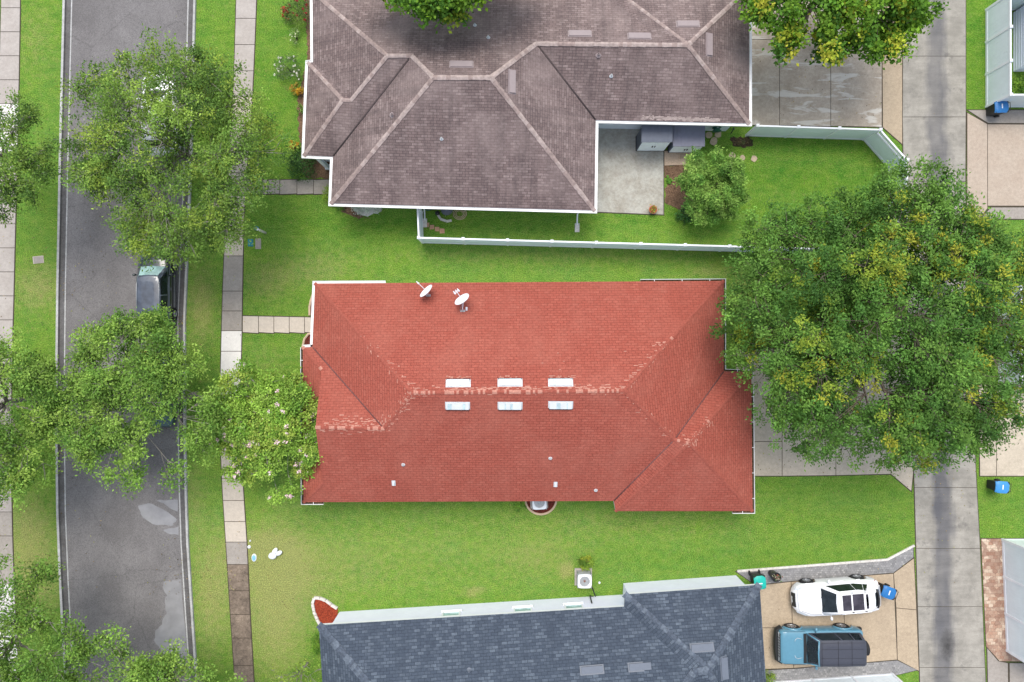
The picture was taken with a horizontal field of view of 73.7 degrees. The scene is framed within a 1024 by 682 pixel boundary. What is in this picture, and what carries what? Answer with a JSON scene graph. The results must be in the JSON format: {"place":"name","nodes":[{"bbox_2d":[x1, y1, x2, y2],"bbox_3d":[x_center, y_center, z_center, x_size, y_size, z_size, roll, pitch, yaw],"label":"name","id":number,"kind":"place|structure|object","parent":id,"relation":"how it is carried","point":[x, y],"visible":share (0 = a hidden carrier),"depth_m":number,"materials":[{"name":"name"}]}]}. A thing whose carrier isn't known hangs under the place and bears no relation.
{"place":"outdoors","nodes":[
{"label":"outdoors","id":0,"kind":"place"},
{"bbox_2d":[0,0,20,679],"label":"sidewalk","id":1,"kind":"structure","parent":0,"point":[10,26],"depth_m":39.47,"materials":[{"name":"concrete"}]},
{"bbox_2d":[65,0,188,681],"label":"road","id":2,"kind":"structure","parent":0,"point":[125,545],"depth_m":39.49,"materials":[{"name":"asphalt"}]},
{"bbox_2d":[132,248,177,328],"bbox_3d":[-20.250,-2.962,38.712,2.300,1.576,4.750,0,90,0],"label":"parked car","id":3,"kind":"object","parent":2,"relation":"on","point":[155,285],"visible":0.66,"depth_m":38.18,"materials":[{"name":"black paint"}]},
{"bbox_2d":[138,503,176,525],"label":"puddle","id":4,"kind":"object","parent":2,"relation":"on","point":[153,514],"visible":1,"depth_m":39.49,"materials":[{"name":"liquid"}]},
{"bbox_2d":[140,352,179,426],"bbox_3d":[-20.102,2.692,38.754,2.240,1.492,4.420,0,90,0],"label":"parked car","id":5,"kind":"object","parent":2,"relation":"on","point":[172,422],"visible":0.12,"depth_m":38.68,"materials":[{"name":"teal paint"}]},
{"bbox_2d":[137,70,183,156],"bbox_3d":[-19.954,-13.031,38.664,2.340,1.672,4.900,-2,90,0],"label":"parked car","id":6,"kind":"object","parent":2,"relation":"on","point":[149,138],"visible":0.12,"depth_m":38.36,"materials":[{"name":"white paint"}]},
{"bbox_2d":[158,499,177,511],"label":"puddle","id":7,"kind":"object","parent":2,"relation":"on","point":[172,504],"visible":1,"depth_m":39.49,"materials":[{"name":"liquid"}]},
{"bbox_2d":[154,579,186,658],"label":"puddle","id":8,"kind":"object","parent":2,"relation":"on","point":[173,623],"visible":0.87,"depth_m":39.49,"materials":[{"name":"liquid"}]},
{"bbox_2d":[164,526,178,534],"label":"puddle","id":9,"kind":"object","parent":2,"relation":"on","point":[172,530],"visible":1,"depth_m":39.49,"materials":[{"name":"liquid"}]},
{"bbox_2d":[220,0,256,681],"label":"sidewalk","id":10,"kind":"structure","parent":0,"point":[234,510],"depth_m":39.47,"materials":[{"name":"concrete"}]},
{"bbox_2d":[242,315,310,333],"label":"path","id":11,"kind":"structure","parent":0,"point":[254,324],"depth_m":39.47,"materials":[{"name":"beige concrete"}]},
{"bbox_2d":[246,179,328,194],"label":"path","id":12,"kind":"structure","parent":0,"point":[300,187],"depth_m":39.47,"materials":[{"name":"grey concrete"}]},
{"bbox_2d":[297,0,329,178],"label":"mulch ground","id":13,"kind":"structure","parent":0,"point":[323,173],"depth_m":39.48,"materials":[{"name":"soil"}]},
{"bbox_2d":[295,103,302,113],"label":"grass clump","id":14,"kind":"object","parent":13,"relation":"on","point":[300,110],"visible":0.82,"depth_m":39.18,"materials":[{"name":"green plant"}]},
{"bbox_2d":[283,147,319,181],"bbox_3d":[-12.064,-10.089,38.899,2.052,1.231,2.138,0,90,0],"label":"hedge bush","id":15,"kind":"object","parent":13,"relation":"on","point":[299,164],"visible":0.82,"depth_m":38.84,"materials":[{"name":"green plant"}]},
{"bbox_2d":[340,207,365,218],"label":"mulch ground","id":16,"kind":"structure","parent":0,"point":[349,210],"depth_m":39.48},
{"bbox_2d":[353,207,380,216],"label":"gravel ground","id":17,"kind":"structure","parent":0,"point":[368,214],"depth_m":39.48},
{"bbox_2d":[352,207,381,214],"bbox_3d":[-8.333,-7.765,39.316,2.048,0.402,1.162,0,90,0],"label":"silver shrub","id":18,"kind":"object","parent":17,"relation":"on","point":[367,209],"visible":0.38,"depth_m":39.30,"materials":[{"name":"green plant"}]},
{"bbox_2d":[0,0,1023,681],"bbox_3d":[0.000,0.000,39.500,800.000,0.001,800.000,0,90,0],"label":"lawn","id":19,"kind":"structure","parent":0,"point":[374,556],"depth_m":39.50,"materials":[{"name":"green plant"}]},
{"bbox_2d":[0,87,63,227],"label":"street tree","id":20,"kind":"object","parent":19,"relation":"on","point":[15,157],"visible":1,"depth_m":34.26,"materials":[{"name":"green plant"}]},
{"bbox_2d":[33,256,43,263],"bbox_3d":[-27.395,-4.702,39.472,0.620,0.056,0.420,-6,90,0],"label":"meter box","id":21,"kind":"object","parent":19,"relation":"on","point":[38,259],"visible":1,"depth_m":39.45,"materials":[{"name":"beige concrete"}]},
{"bbox_2d":[0,326,85,511],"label":"street tree","id":22,"kind":"object","parent":19,"relation":"on","point":[31,379],"visible":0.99,"depth_m":33.77,"materials":[{"name":"green plant"}]},
{"bbox_2d":[0,544,101,681],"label":"street tree","id":23,"kind":"object","parent":19,"relation":"on","point":[30,665],"visible":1,"depth_m":34.20,"materials":[{"name":"green plant"}]},
{"bbox_2d":[55,0,73,675],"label":"kerb","id":24,"kind":"structure","parent":19,"relation":"on","point":[61,289],"depth_m":39.49,"materials":[{"name":"concrete"}]},
{"bbox_2d":[46,301,232,499],"bbox_3d":[-19.114,2.974,36.118,9.550,6.985,10.186,0,90,0],"label":"street tree","id":25,"kind":"object","parent":19,"relation":"on","point":[93,389],"visible":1,"depth_m":34.11,"materials":[{"name":"green plant"}]},
{"bbox_2d":[53,621,251,681],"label":"street tree","id":26,"kind":"object","parent":19,"relation":"on","point":[162,668],"visible":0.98,"depth_m":34.33,"materials":[{"name":"green plant"}]},
{"bbox_2d":[42,23,297,276],"bbox_3d":[-17.051,-9.866,35.799,11.195,7.647,12.898,-38,90,0],"label":"street tree","id":27,"kind":"object","parent":19,"relation":"on","point":[201,88],"visible":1,"depth_m":33.70,"materials":[{"name":"green plant"}]},
{"bbox_2d":[177,0,197,679],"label":"kerb","id":28,"kind":"structure","parent":19,"relation":"on","point":[183,493],"depth_m":39.49,"materials":[{"name":"concrete"}]},
{"bbox_2d":[255,238,260,248],"bbox_3d":[-14.678,-5.627,39.472,0.320,0.056,0.600,0,90,0],"label":"meter box","id":29,"kind":"object","parent":19,"relation":"on","point":[257,244],"visible":1,"depth_m":39.45,"materials":[{"name":"concrete"}]},
{"bbox_2d":[207,356,323,506],"bbox_3d":[-12.897,4.787,37.121,6.813,4.987,8.079,0,90,0],"label":"crape myrtle","id":30,"kind":"object","parent":19,"relation":"on","point":[275,404],"visible":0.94,"depth_m":35.64,"materials":[{"name":"green plant"}]},
{"bbox_2d":[268,548,281,558],"bbox_3d":[-13.667,12.292,39.370,0.512,0.272,0.811,44,90,0],"label":"lawn ornament","id":31,"kind":"object","parent":19,"relation":"on","point":[274,553],"visible":1,"depth_m":39.29,"materials":[{"name":"white plastic"}]},
{"bbox_2d":[271,53,304,80],"bbox_3d":[-12.777,-15.563,38.913,2.098,1.205,1.794,0,90,0],"label":"flowering shrub","id":32,"kind":"object","parent":19,"relation":"on","point":[297,70],"visible":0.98,"depth_m":38.86,"materials":[{"name":"green plant"}]},
{"bbox_2d":[265,654,320,681],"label":"young tree","id":33,"kind":"object","parent":19,"relation":"on","point":[299,671],"visible":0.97,"depth_m":36.73,"materials":[{"name":"green plant"}]},
{"bbox_2d":[289,27,299,46],"bbox_3d":[-12.459,-17.422,39.143,0.738,0.744,1.150,0,90,0],"label":"flowering shrub","id":34,"kind":"object","parent":19,"relation":"on","point":[294,36],"visible":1,"depth_m":39.12,"materials":[{"name":"green plant"}]},
{"bbox_2d":[280,0,309,28],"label":"flowering shrub","id":35,"kind":"object","parent":19,"relation":"on","point":[297,2],"visible":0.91,"depth_m":38.81,"materials":[{"name":"green plant"}]},
{"bbox_2d":[289,140,300,149],"bbox_3d":[-12.511,-11.221,39.210,0.738,0.606,0.662,0,90,0],"label":"croton","id":36,"kind":"object","parent":19,"relation":"on","point":[294,145],"visible":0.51,"depth_m":39.19,"materials":[{"name":"green plant"}]},
{"bbox_2d":[289,82,303,95],"bbox_3d":[-12.381,-14.456,39.179,0.810,0.666,0.736,45,90,0],"label":"croton","id":37,"kind":"object","parent":19,"relation":"on","point":[297,91],"visible":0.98,"depth_m":39.12,"materials":[{"name":"orange plant"}]},
{"bbox_2d":[301,333,309,346],"bbox_3d":[-11.281,3.675,39.435,1.832,0.130,8.347,0,90,0],"label":"mulch bed","id":38,"kind":"object","parent":19,"relation":"on","point":[306,339],"visible":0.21,"depth_m":39.45,"materials":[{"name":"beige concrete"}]},
{"bbox_2d":[308,295,311,314],"bbox_3d":[-11.059,-2.137,39.435,1.388,0.130,1.313,0,90,0],"label":"mulch bed","id":39,"kind":"object","parent":19,"relation":"on","point":[309,307],"visible":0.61,"depth_m":39.40,"materials":[{"name":"stone"}]},
{"bbox_2d":[307,631,319,657],"bbox_3d":[-11.178,17.279,38.930,0.985,1.166,1.446,0,90,0],"label":"hedge bush","id":40,"kind":"object","parent":19,"relation":"on","point":[315,644],"visible":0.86,"depth_m":38.84,"materials":[{"name":"green plant"}]},
{"bbox_2d":[311,596,337,624],"bbox_3d":[-10.831,15.744,39.424,1.542,0.152,1.978,0,90,0],"label":"mulch bed","id":41,"kind":"object","parent":19,"relation":"on","point":[324,610],"visible":0.92,"depth_m":39.45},
{"bbox_2d":[322,185,328,199],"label":"hedge bush","id":42,"kind":"object","parent":19,"relation":"on","point":[326,193],"visible":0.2,"depth_m":38.96,"materials":[{"name":"green plant"}]},
{"bbox_2d":[382,0,491,33],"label":"broadleaf tree","id":43,"kind":"object","parent":19,"relation":"on","point":[447,12],"visible":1,"depth_m":32.77,"materials":[{"name":"green plant"}]},
{"bbox_2d":[437,215,451,222],"bbox_3d":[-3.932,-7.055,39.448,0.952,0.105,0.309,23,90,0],"label":"bench","id":44,"kind":"object","parent":19,"relation":"on","point":[444,220],"visible":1,"depth_m":39.40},
{"bbox_2d":[441,209,453,216],"bbox_3d":[-3.702,-7.478,38.961,0.690,1.085,0.690,0,90,0],"label":"kettle grill","id":45,"kind":"object","parent":19,"relation":"on","point":[446,212],"visible":0.45,"depth_m":38.59,"materials":[{"name":"black metal"}]},
{"bbox_2d":[453,210,466,219],"bbox_3d":[-3.011,-7.353,39.456,0.807,0.083,0.698,-13,90,0],"label":"garden hose","id":46,"kind":"object","parent":19,"relation":"on","point":[458,216],"visible":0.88,"depth_m":39.45,"materials":[{"name":"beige rubber"}]},
{"bbox_2d":[0,21,999,630],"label":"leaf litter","id":47,"kind":"object","parent":19,"relation":"on","point":[298,511],"visible":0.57,"depth_m":39.46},
{"bbox_2d":[513,501,526,512],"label":"weed tuft","id":48,"kind":"object","parent":19,"relation":"on","point":[518,504],"visible":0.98,"depth_m":39.34,"materials":[{"name":"green plant"}]},
{"bbox_2d":[301,0,751,213],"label":"brown roofed house","id":49,"kind":"structure","parent":19,"relation":"on","point":[507,105],"depth_m":35.90,"materials":[{"name":"tile"}]},
{"bbox_2d":[423,209,426,226],"bbox_3d":[-5.046,-7.100,38.179,0.260,2.651,1.045,0,90,0],"label":"downspout","id":50,"kind":"object","parent":49,"relation":"attached to","point":[424,222],"visible":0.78,"depth_m":39.45,"materials":[{"name":"white plastic"}]},
{"bbox_2d":[575,213,578,231],"bbox_3d":[3.768,-6.824,38.179,0.260,2.651,1.045,0,90,0],"label":"downspout","id":51,"kind":"object","parent":49,"relation":"attached to","point":[576,226],"visible":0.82,"depth_m":39.45,"materials":[{"name":"white plastic"}]},
{"bbox_2d":[712,126,721,132],"bbox_3d":[11.621,-12.044,38.750,0.520,0.515,0.280,0,90,0],"label":"hose reel","id":52,"kind":"object","parent":49,"relation":"attached to","point":[716,129],"visible":1,"depth_m":38.61,"materials":[{"name":"green plastic"}]},
{"bbox_2d":[300,279,754,513],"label":"red roofed house","id":53,"kind":"structure","parent":19,"relation":"on","point":[628,395],"depth_m":35.74,"materials":[{"name":"tile"}]},
{"bbox_2d":[416,281,431,296],"bbox_3d":[-4.614,-2.728,36.024,0.851,0.979,0.850,0,90,0],"label":"satellite dish","id":54,"kind":"object","parent":53,"relation":"on","point":[426,290],"visible":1,"depth_m":36.11,"materials":[{"name":"white metal"}]},
{"bbox_2d":[453,288,468,311],"bbox_3d":[-2.642,-2.136,35.642,0.832,1.011,1.200,0,90,0],"label":"satellite dish","id":55,"kind":"object","parent":53,"relation":"on","point":[462,299],"visible":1,"depth_m":35.63,"materials":[{"name":"white metal"}]},
{"bbox_2d":[525,501,556,514],"bbox_3d":[1.666,9.583,39.435,1.910,0.130,0.958,0,90,0],"label":"mulch bed","id":56,"kind":"object","parent":19,"relation":"on","point":[551,506],"visible":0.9,"depth_m":39.45,"materials":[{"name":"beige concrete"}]},
{"bbox_2d":[530,501,547,509],"bbox_3d":[1.555,9.162,39.096,1.020,0.808,1.000,-3,90,0],"label":"air conditioner","id":57,"kind":"object","parent":56,"relation":"on","point":[537,505],"visible":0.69,"depth_m":38.75,"materials":[{"name":"metal"}]},
{"bbox_2d":[575,568,591,587],"bbox_3d":[4.120,13.623,39.076,1.000,0.848,0.980,0,90,0],"label":"air conditioner","id":58,"kind":"object","parent":19,"relation":"on","point":[583,578],"visible":1,"depth_m":38.73,"materials":[{"name":"metal"}]},
{"bbox_2d":[576,554,593,570],"bbox_3d":[4.296,12.720,39.161,1.046,0.704,1.043,-28,90,0],"label":"spiky plant","id":59,"kind":"object","parent":19,"relation":"on","point":[583,561],"visible":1,"depth_m":39.11,"materials":[{"name":"green plant"}]},
{"bbox_2d":[417,124,908,253],"bbox_3d":[8.292,-8.422,38.520,27.194,1.960,7.093,0,90,0],"label":"vinyl fence","id":60,"kind":"object","parent":19,"relation":"on","point":[875,141],"visible":0.66,"depth_m":38.41,"materials":[{"name":"plastic"}]},
{"bbox_2d":[674,207,694,224],"bbox_3d":[10.014,-7.167,39.283,1.205,0.467,1.273,44,90,0],"label":"ground plant","id":61,"kind":"object","parent":19,"relation":"on","point":[682,215],"visible":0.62,"depth_m":39.22,"materials":[{"name":"green plant"}]},
{"bbox_2d":[672,145,751,226],"bbox_3d":[10.965,-8.450,37.994,4.375,3.282,4.511,0,90,0],"label":"fruit tree","id":62,"kind":"object","parent":19,"relation":"on","point":[703,195],"visible":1,"depth_m":37.07,"materials":[{"name":"green plant"}]},
{"bbox_2d":[710,137,716,144],"bbox_3d":[11.670,-11.562,39.485,0.406,0.050,0.486,17,90,0],"label":"stepping stone","id":63,"kind":"object","parent":19,"relation":"on","point":[713,140],"visible":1,"depth_m":39.46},
{"bbox_2d":[737,544,914,571],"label":"edging kerb","id":64,"kind":"structure","parent":19,"relation":"on","point":[837,563],"depth_m":39.42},
{"bbox_2d":[770,673,902,681],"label":"vinyl fence","id":65,"kind":"object","parent":19,"relation":"on","point":[890,677],"visible":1,"depth_m":39.20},
{"bbox_2d":[734,0,949,69],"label":"broadleaf tree","id":66,"kind":"object","parent":19,"relation":"on","point":[895,24],"visible":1,"depth_m":33.63,"materials":[{"name":"green plant"}]},
{"bbox_2d":[706,153,1023,477],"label":"oak tree","id":67,"kind":"object","parent":19,"relation":"on","point":[874,242],"visible":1,"depth_m":31.52,"materials":[{"name":"green plant"}]},
{"bbox_2d":[966,109,1023,219],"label":"concrete border","id":68,"kind":"object","parent":19,"relation":"on","point":[1014,116],"visible":0.65,"depth_m":39.47,"materials":[{"name":"concrete"}]},
{"bbox_2d":[986,101,1010,117],"bbox_3d":[27.696,-13.217,38.967,0.869,1.062,0.664,-2,90,0],"label":"wheeled bin","id":69,"kind":"object","parent":68,"relation":"on","point":[996,109],"visible":1,"depth_m":38.52,"materials":[{"name":"blue plastic"}]},
{"bbox_2d":[986,479,1010,492],"bbox_3d":[27.733,8.258,38.967,0.869,1.062,0.664,4,90,0],"label":"wheeled bin","id":70,"kind":"object","parent":19,"relation":"on","point":[997,485],"visible":1,"depth_m":38.51,"materials":[{"name":"blue plastic"}]},
{"bbox_2d":[985,0,1023,107],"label":"vinyl fence","id":71,"kind":"object","parent":19,"relation":"on","point":[998,43],"visible":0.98,"depth_m":38.46,"materials":[{"name":"plastic"}]},
{"bbox_2d":[997,285,1022,383],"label":"vinyl fence","id":72,"kind":"object","parent":19,"relation":"on","point":[1017,377],"visible":0.12,"depth_m":38.47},
{"bbox_2d":[1001,538,1023,662],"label":"vinyl fence","id":73,"kind":"object","parent":19,"relation":"on","point":[1013,563],"visible":1,"depth_m":38.72,"materials":[{"name":"plastic"}]},
{"bbox_2d":[1012,71,1023,93],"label":"garden plant","id":74,"kind":"object","parent":19,"relation":"on","point":[1020,84],"visible":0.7,"depth_m":39.12,"materials":[{"name":"green plant"}]},
{"bbox_2d":[1013,6,1023,71],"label":"white outbuilding","id":75,"kind":"structure","parent":19,"relation":"on","point":[1018,40],"depth_m":39.07,"materials":[{"name":"paint"}]},
{"bbox_2d":[317,575,765,681],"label":"blue grey roofed house","id":76,"kind":"structure","parent":0,"point":[706,629],"depth_m":36.24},
{"bbox_2d":[441,609,461,615],"bbox_3d":[-3.394,15.207,37.905,1.150,1.190,0.140,-3,90,0],"label":"window","id":77,"kind":"structure","parent":76,"relation":"in","point":[451,612],"depth_m":38.34,"materials":[{"name":"white glass"}]},
{"bbox_2d":[512,604,532,611],"bbox_3d":[0.599,14.964,37.905,1.150,1.190,0.140,-3,90,0],"label":"window","id":78,"kind":"structure","parent":76,"relation":"in","point":[517,608],"depth_m":38.34,"materials":[{"name":"glass"}]},
{"bbox_2d":[563,601,583,608],"bbox_3d":[3.443,14.791,37.905,1.150,1.190,0.140,-3,90,0],"label":"window","id":79,"kind":"structure","parent":76,"relation":"in","point":[567,605],"depth_m":38.33,"materials":[{"name":"glass"}]},
{"bbox_2d":[597,128,663,215],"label":"patio","id":80,"kind":"structure","parent":0,"point":[630,179],"depth_m":39.46,"materials":[{"name":"concrete"}]},
{"bbox_2d":[647,204,658,214],"bbox_3d":[8.095,-7.537,39.215,0.662,0.571,0.578,29,90,0],"label":"planter","id":81,"kind":"object","parent":80,"relation":"on","point":[652,209],"visible":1,"depth_m":39.20,"materials":[{"name":"ceramic"}]},
{"bbox_2d":[636,125,672,150],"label":"garden shed","id":82,"kind":"structure","parent":80,"relation":"on","point":[654,137],"depth_m":37.55,"materials":[{"name":"grey plastic"}]},
{"bbox_2d":[637,142,655,150],"bbox_3d":[7.591,-10.966,38.505,0.758,1.730,0.079,0,90,0],"label":"door","id":83,"kind":"structure","parent":82,"relation":"in","point":[645,146],"depth_m":38.51,"materials":[{"name":"plastic"}]},
{"bbox_2d":[650,142,669,150],"bbox_3d":[8.364,-10.966,38.505,0.758,1.730,0.079,0,90,0],"label":"door","id":84,"kind":"structure","parent":82,"relation":"in","point":[659,146],"depth_m":38.51,"materials":[{"name":"plastic"}]},
{"bbox_2d":[664,165,690,213],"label":"mulch ground","id":85,"kind":"structure","parent":0,"point":[674,196],"depth_m":39.49,"materials":[{"name":"wood"}]},
{"bbox_2d":[666,175,672,184],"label":"ground plant","id":86,"kind":"object","parent":85,"relation":"on","point":[669,180],"visible":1,"depth_m":39.35,"materials":[{"name":"green plant"}]},
{"bbox_2d":[664,150,700,165],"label":"paver path","id":87,"kind":"structure","parent":0,"point":[672,159],"depth_m":39.47,"materials":[{"name":"stone"}]},
{"bbox_2d":[668,125,704,152],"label":"garden shed","id":88,"kind":"structure","parent":87,"relation":"on","point":[686,138],"depth_m":38.05,"materials":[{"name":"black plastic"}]},
{"bbox_2d":[669,147,686,151],"bbox_3d":[9.461,-10.874,38.760,0.795,1.220,0.079,0,90,0],"label":"door","id":89,"kind":"structure","parent":88,"relation":"in","point":[675,149],"depth_m":38.78,"materials":[{"name":"plastic"}]},
{"bbox_2d":[684,147,701,151],"bbox_3d":[10.271,-10.874,38.760,0.795,1.220,0.079,0,90,0],"label":"door","id":90,"kind":"structure","parent":88,"relation":"in","point":[688,149],"depth_m":38.63,"materials":[{"name":"plastic"}]},
{"bbox_2d":[730,136,752,147],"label":"mulch ground","id":91,"kind":"structure","parent":0,"point":[749,144],"depth_m":39.49,"materials":[{"name":"soil"}]},
{"bbox_2d":[733,136,752,145],"bbox_3d":[13.301,-11.525,39.363,1.260,0.311,0.639,0,90,0],"label":"weed tuft","id":92,"kind":"object","parent":91,"relation":"on","point":[743,141],"visible":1,"depth_m":39.34,"materials":[{"name":"green plant"}]},
{"bbox_2d":[752,0,881,127],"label":"driveway","id":93,"kind":"structure","parent":0,"point":[776,89],"depth_m":39.48,"materials":[{"name":"concrete"}]},
{"bbox_2d":[735,327,913,491],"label":"driveway","id":94,"kind":"structure","parent":0,"point":[773,465],"depth_m":39.48,"materials":[{"name":"concrete"}]},
{"bbox_2d":[735,547,913,583],"bbox_3d":[18.157,13.267,39.501,10.498,0.058,1.461,-8,90,0],"label":"paver strip","id":95,"kind":"object","parent":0,"point":[892,565],"visible":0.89,"depth_m":39.47,"materials":[{"name":"stone pavers"},{"name":"concrete"}]},
{"bbox_2d":[748,569,765,588],"bbox_3d":[13.990,13.581,38.967,0.664,1.062,0.869,-5,90,0],"label":"wheeled bin","id":96,"kind":"object","parent":95,"relation":"on","point":[758,577],"visible":0.85,"depth_m":38.51,"materials":[{"name":"teal plastic"}]},
{"bbox_2d":[768,570,782,581],"bbox_3d":[15.008,13.401,38.958,0.609,1.084,0.560,0,90,0],"label":"planter","id":97,"kind":"object","parent":95,"relation":"on","point":[775,576],"visible":1,"depth_m":38.70,"materials":[{"name":"black plastic"}]},
{"bbox_2d":[760,558,919,671],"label":"driveway","id":98,"kind":"structure","parent":0,"point":[889,627],"depth_m":39.48,"materials":[{"name":"concrete"}]},
{"bbox_2d":[773,623,869,669],"bbox_3d":[17.461,17.251,38.538,5.130,1.924,2.370,-1,90,0],"label":"parked car","id":99,"kind":"object","parent":98,"relation":"on","point":[839,645],"visible":1,"depth_m":38.20,"materials":[{"name":"blue paint"}]},
{"bbox_2d":[790,574,880,620],"bbox_3d":[18.386,14.531,38.620,4.875,1.760,2.340,-5,90,0],"label":"parked car","id":100,"kind":"object","parent":98,"relation":"on","point":[855,594],"visible":1,"depth_m":38.37,"materials":[{"name":"white paint"}]},
{"bbox_2d":[878,582,897,599],"bbox_3d":[21.326,14.230,38.967,0.869,1.062,0.664,20,90,0],"label":"wheeled bin","id":101,"kind":"object","parent":98,"relation":"on","point":[887,591],"visible":0.99,"depth_m":38.49,"materials":[{"name":"blue plastic"}]},
{"bbox_2d":[765,660,916,681],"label":"paver strip","id":102,"kind":"object","parent":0,"point":[896,667],"visible":0.78,"depth_m":39.47,"materials":[{"name":"stone"}]},
{"bbox_2d":[765,670,775,681],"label":"hedge bush","id":103,"kind":"object","parent":102,"relation":"on","point":[768,676],"visible":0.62,"depth_m":39.00,"materials":[{"name":"green plant"}]},
{"bbox_2d":[882,7,902,144],"bbox_3d":[21.990,-16.638,39.504,1.255,0.052,10.700,0,90,0],"label":"driveway apron","id":104,"kind":"object","parent":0,"point":[892,100],"visible":0.6,"depth_m":39.48,"materials":[{"name":"concrete"}]},
{"bbox_2d":[902,0,985,681],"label":"alley","id":105,"kind":"structure","parent":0,"point":[950,619],"depth_m":39.48,"materials":[{"name":"concrete"}]},
{"bbox_2d":[966,112,987,217],"bbox_3d":[26.913,-10.148,39.505,1.255,0.050,6.256,0,90,0],"label":"driveway apron","id":106,"kind":"object","parent":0,"point":[976,149],"visible":0.68,"depth_m":39.48,"materials":[{"name":"concrete"}]},
{"bbox_2d":[978,383,1023,476],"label":"driveway","id":107,"kind":"structure","parent":0,"point":[1009,462],"depth_m":39.48,"materials":[{"name":"concrete"}]},
{"bbox_2d":[980,538,1023,661],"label":"driveway","id":108,"kind":"structure","parent":0,"point":[993,591],"depth_m":39.48,"materials":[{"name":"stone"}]},
{"bbox_2d":[986,647,1023,681],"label":"driveway apron","id":109,"kind":"object","parent":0,"point":[999,671],"visible":1,"depth_m":39.48,"materials":[{"name":"grey concrete"}]},
{"bbox_2d":[987,124,1023,206],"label":"driveway","id":110,"kind":"structure","parent":0,"point":[1005,165],"depth_m":39.48,"materials":[{"name":"concrete"}]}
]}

